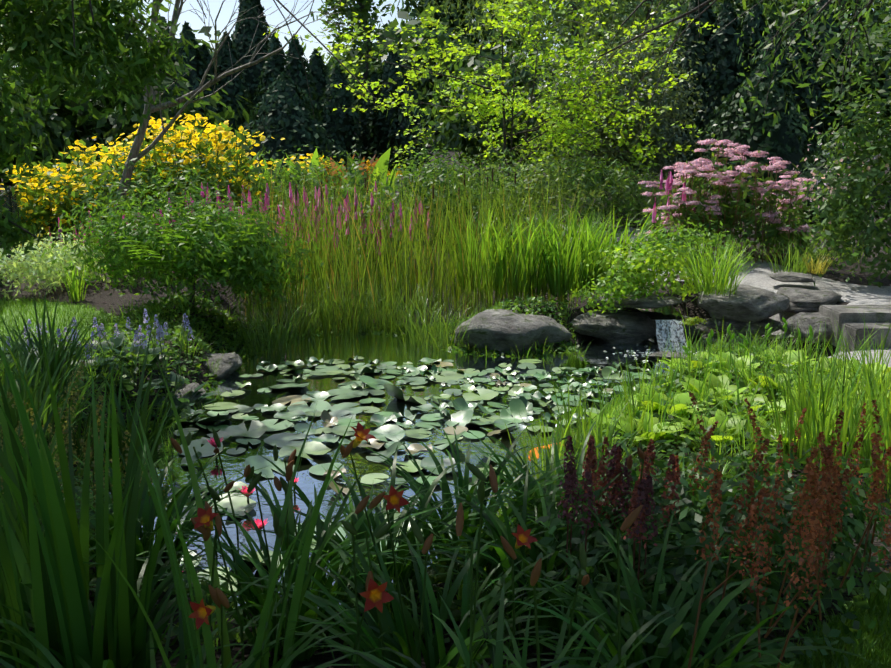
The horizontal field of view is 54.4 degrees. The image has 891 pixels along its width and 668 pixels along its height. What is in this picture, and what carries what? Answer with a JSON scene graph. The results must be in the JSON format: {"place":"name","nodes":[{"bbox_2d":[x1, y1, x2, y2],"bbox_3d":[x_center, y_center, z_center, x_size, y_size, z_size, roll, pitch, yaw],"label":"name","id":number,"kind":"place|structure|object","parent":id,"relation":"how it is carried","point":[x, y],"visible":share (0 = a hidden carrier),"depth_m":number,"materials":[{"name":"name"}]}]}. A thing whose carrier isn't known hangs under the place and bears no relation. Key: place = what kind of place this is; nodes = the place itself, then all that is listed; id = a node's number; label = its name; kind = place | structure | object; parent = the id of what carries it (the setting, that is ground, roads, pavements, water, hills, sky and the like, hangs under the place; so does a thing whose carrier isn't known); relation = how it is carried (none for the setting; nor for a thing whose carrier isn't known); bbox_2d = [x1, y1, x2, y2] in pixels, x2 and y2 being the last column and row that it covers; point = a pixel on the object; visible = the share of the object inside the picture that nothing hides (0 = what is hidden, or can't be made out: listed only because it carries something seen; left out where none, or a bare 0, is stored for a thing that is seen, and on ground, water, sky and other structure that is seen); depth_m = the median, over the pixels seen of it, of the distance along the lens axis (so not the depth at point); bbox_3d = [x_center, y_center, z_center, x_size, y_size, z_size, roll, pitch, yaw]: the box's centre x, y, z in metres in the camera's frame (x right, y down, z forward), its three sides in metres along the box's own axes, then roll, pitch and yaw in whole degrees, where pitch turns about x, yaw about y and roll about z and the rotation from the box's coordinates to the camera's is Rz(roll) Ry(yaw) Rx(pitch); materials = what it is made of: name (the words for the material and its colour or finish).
{"place":"outdoors","nodes":[
{"label":"outdoors","id":0,"kind":"place"},
{"bbox_2d":[0,301,122,363],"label":"lawn","id":1,"kind":"structure","parent":0,"point":[40,319],"depth_m":8.68,"materials":[{"name":"green plant"}]},
{"bbox_2d":[103,323,773,608],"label":"pond water","id":2,"kind":"structure","parent":0,"point":[382,347],"depth_m":6.75,"materials":[{"name":"liquid"}]},
{"bbox_2d":[175,383,205,403],"bbox_3d":[-2.079,0.496,6.924,0.327,0.141,0.422,9,15,36],"label":"rock","id":3,"kind":"object","parent":2,"relation":"on","point":[186,388],"visible":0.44,"depth_m":6.87,"materials":[{"name":"grey stone"}]},
{"bbox_2d":[202,352,241,379],"bbox_3d":[-2.037,0.287,7.737,0.426,0.204,0.484,2,14,-1],"label":"rock","id":4,"kind":"object","parent":2,"relation":"on","point":[229,365],"visible":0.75,"depth_m":7.63,"materials":[{"name":"grey stone"}]},
{"bbox_2d":[208,437,298,534],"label":"water lily flowers","id":5,"kind":"object","parent":2,"relation":"on","point":[213,444],"visible":0.38,"depth_m":4.84,"materials":[{"name":"red plant"}]},
{"bbox_2d":[166,355,659,590],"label":"lily pads","id":6,"kind":"object","parent":2,"relation":"on","point":[517,409],"visible":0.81,"depth_m":6.52,"materials":[{"name":"green plant"}]},
{"bbox_2d":[528,444,560,459],"bbox_3d":[0.671,0.770,5.807,0.141,0.001,0.489,11,16,41],"label":"koi","id":7,"kind":"object","parent":2,"relation":"in","point":[536,453],"visible":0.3,"depth_m":5.76,"materials":[{"name":"orange"}]},
{"bbox_2d":[570,310,658,343],"bbox_3d":[1.774,-0.067,9.233,0.949,0.308,0.632,6,14,28],"label":"boulder","id":8,"kind":"object","parent":2,"relation":"in","point":[621,327],"visible":0.83,"depth_m":9.03,"materials":[{"name":"grey stone"}]},
{"bbox_2d":[588,289,688,308],"bbox_3d":[2.087,-0.359,9.198,0.723,0.154,0.924,-10,16,-39],"label":"rock","id":9,"kind":"object","parent":8,"relation":"on","point":[652,301],"visible":0.62,"depth_m":8.92,"materials":[{"name":"grey stone"}]},
{"bbox_2d":[606,346,698,360],"bbox_3d":[2.294,0.197,8.493,1.516,0.012,0.899,0,12,-1],"label":"fall foam","id":10,"kind":"object","parent":2,"relation":"on","point":[632,352],"visible":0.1,"depth_m":8.56,"materials":[{"name":"white liquid"}]},
{"bbox_2d":[648,351,692,359],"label":"rock","id":11,"kind":"object","parent":2,"relation":"on","point":[661,355],"visible":0.27,"depth_m":8.32,"materials":[{"name":"grey stone"}]},
{"bbox_2d":[655,319,686,352],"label":"waterfall","id":12,"kind":"structure","parent":2,"relation":"on","point":[672,328],"depth_m":8.62,"materials":[{"name":"white liquid"}]},
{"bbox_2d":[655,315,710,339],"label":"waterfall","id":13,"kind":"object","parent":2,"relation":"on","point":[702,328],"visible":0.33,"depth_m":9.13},
{"bbox_2d":[696,332,764,348],"bbox_3d":[2.936,0.056,8.936,0.753,0.156,0.512,-2,12,-1],"label":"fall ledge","id":14,"kind":"object","parent":2,"relation":"on","point":[714,336],"visible":0.31,"depth_m":8.79,"materials":[{"name":"grey stone"}]},
{"bbox_2d":[699,318,781,335],"bbox_3d":[3.052,-0.090,8.936,0.831,0.161,0.518,5,13,21],"label":"rock","id":15,"kind":"object","parent":14,"relation":"on","point":[739,326],"visible":0.6,"depth_m":8.74,"materials":[{"name":"grey stone"}]},
{"bbox_2d":[698,284,789,321],"bbox_3d":[3.021,-0.317,8.829,0.903,0.285,0.805,-3,14,0],"label":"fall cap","id":16,"kind":"object","parent":15,"relation":"on","point":[746,303],"visible":0.94,"depth_m":8.60,"materials":[{"name":"grey stone"}]},
{"bbox_2d":[0,131,890,667],"bbox_3d":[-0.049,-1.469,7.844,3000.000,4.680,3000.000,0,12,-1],"label":"ground","id":17,"kind":"structure","parent":0,"point":[114,301],"depth_m":9.17,"materials":[{"name":"green plant"}]},
{"bbox_2d":[0,179,23,286],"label":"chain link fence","id":18,"kind":"object","parent":17,"relation":"on","point":[9,196],"visible":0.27,"depth_m":11.74,"materials":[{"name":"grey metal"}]},
{"bbox_2d":[2,0,876,307],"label":"branches","id":19,"kind":"object","parent":17,"relation":"on","point":[136,144],"visible":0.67,"depth_m":11.30,"materials":[{"name":"brown plant"}]},
{"bbox_2d":[0,289,881,667],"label":"foliage","id":20,"kind":"object","parent":17,"relation":"on","point":[44,579],"visible":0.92,"depth_m":2.55,"materials":[{"name":"green plant"}]},
{"bbox_2d":[0,0,890,194],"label":"foliage","id":21,"kind":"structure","parent":17,"relation":"on","point":[453,123],"depth_m":22.23,"materials":[{"name":"green plant"}]},
{"bbox_2d":[0,0,890,667],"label":"foliage","id":22,"kind":"object","parent":17,"relation":"on","point":[246,258],"visible":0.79,"depth_m":8.75,"materials":[{"name":"green plant"}]},
{"bbox_2d":[0,112,890,629],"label":"flowers","id":23,"kind":"object","parent":17,"relation":"on","point":[374,594],"visible":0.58,"depth_m":2.78,"materials":[{"name":"multicoloured plant"}]},
{"bbox_2d":[454,309,572,352],"bbox_3d":[0.699,0.044,8.897,1.097,0.609,0.909,6,13,25],"label":"boulder","id":24,"kind":"object","parent":17,"relation":"on","point":[502,330],"visible":0.75,"depth_m":8.61,"materials":[{"name":"grey stone"}]},
{"bbox_2d":[155,0,890,225],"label":"conifers","id":25,"kind":"object","parent":17,"relation":"on","point":[273,89],"visible":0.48,"depth_m":24.02,"materials":[{"name":"green plant"}]},
{"bbox_2d":[221,0,890,359],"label":"glossy foliage","id":26,"kind":"object","parent":17,"relation":"on","point":[664,129],"visible":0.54,"depth_m":16.47,"materials":[{"name":"green plant"}]},
{"bbox_2d":[777,312,833,342],"bbox_3d":[3.623,-0.073,8.442,0.589,0.252,0.595,-6,13,-25],"label":"rock","id":27,"kind":"object","parent":17,"relation":"on","point":[807,320],"visible":0.6,"depth_m":8.26,"materials":[{"name":"grey stone"}]},
{"bbox_2d":[819,305,890,346],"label":"stone slab","id":28,"kind":"structure","parent":17,"relation":"on","point":[851,313],"depth_m":8.13,"materials":[{"name":"grey stone"}]},
{"bbox_2d":[827,348,890,390],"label":"landing","id":29,"kind":"object","parent":17,"relation":"on","point":[884,352],"visible":0.02,"depth_m":7.54,"materials":[{"name":"grey stone"}]},
{"bbox_2d":[839,322,890,351],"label":"step","id":30,"kind":"object","parent":17,"relation":"on","point":[853,329],"visible":0.44,"depth_m":7.81,"materials":[{"name":"grey stone"}]},
{"bbox_2d":[13,0,889,81],"label":"sky","id":31,"kind":"structure","parent":0,"point":[275,18],"materials":[{"name":"white"}]},
{"bbox_2d":[637,287,683,318],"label":"stream","id":32,"kind":"structure","parent":0,"point":[669,312],"depth_m":9.01,"materials":[{"name":"liquid"}]},
{"bbox_2d":[482,217,890,339],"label":"gravel path","id":33,"kind":"structure","parent":0,"point":[852,294],"depth_m":9.84,"materials":[{"name":"grey gravel"}]},
{"bbox_2d":[767,272,815,282],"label":"path stone","id":34,"kind":"object","parent":33,"relation":"on","point":[790,277],"visible":1,"depth_m":9.57,"materials":[{"name":"grey stone"}]},
{"bbox_2d":[776,287,842,313],"bbox_3d":[3.777,-0.373,9.088,0.645,0.208,0.676,-6,15,-17],"label":"rock","id":35,"kind":"object","parent":33,"relation":"on","point":[805,300],"visible":0.83,"depth_m":8.86,"materials":[{"name":"grey stone"}]},
{"bbox_2d":[749,580,890,667],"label":"lawn","id":36,"kind":"structure","parent":0,"point":[856,589],"depth_m":2.95,"materials":[{"name":"green plant"}]}
]}

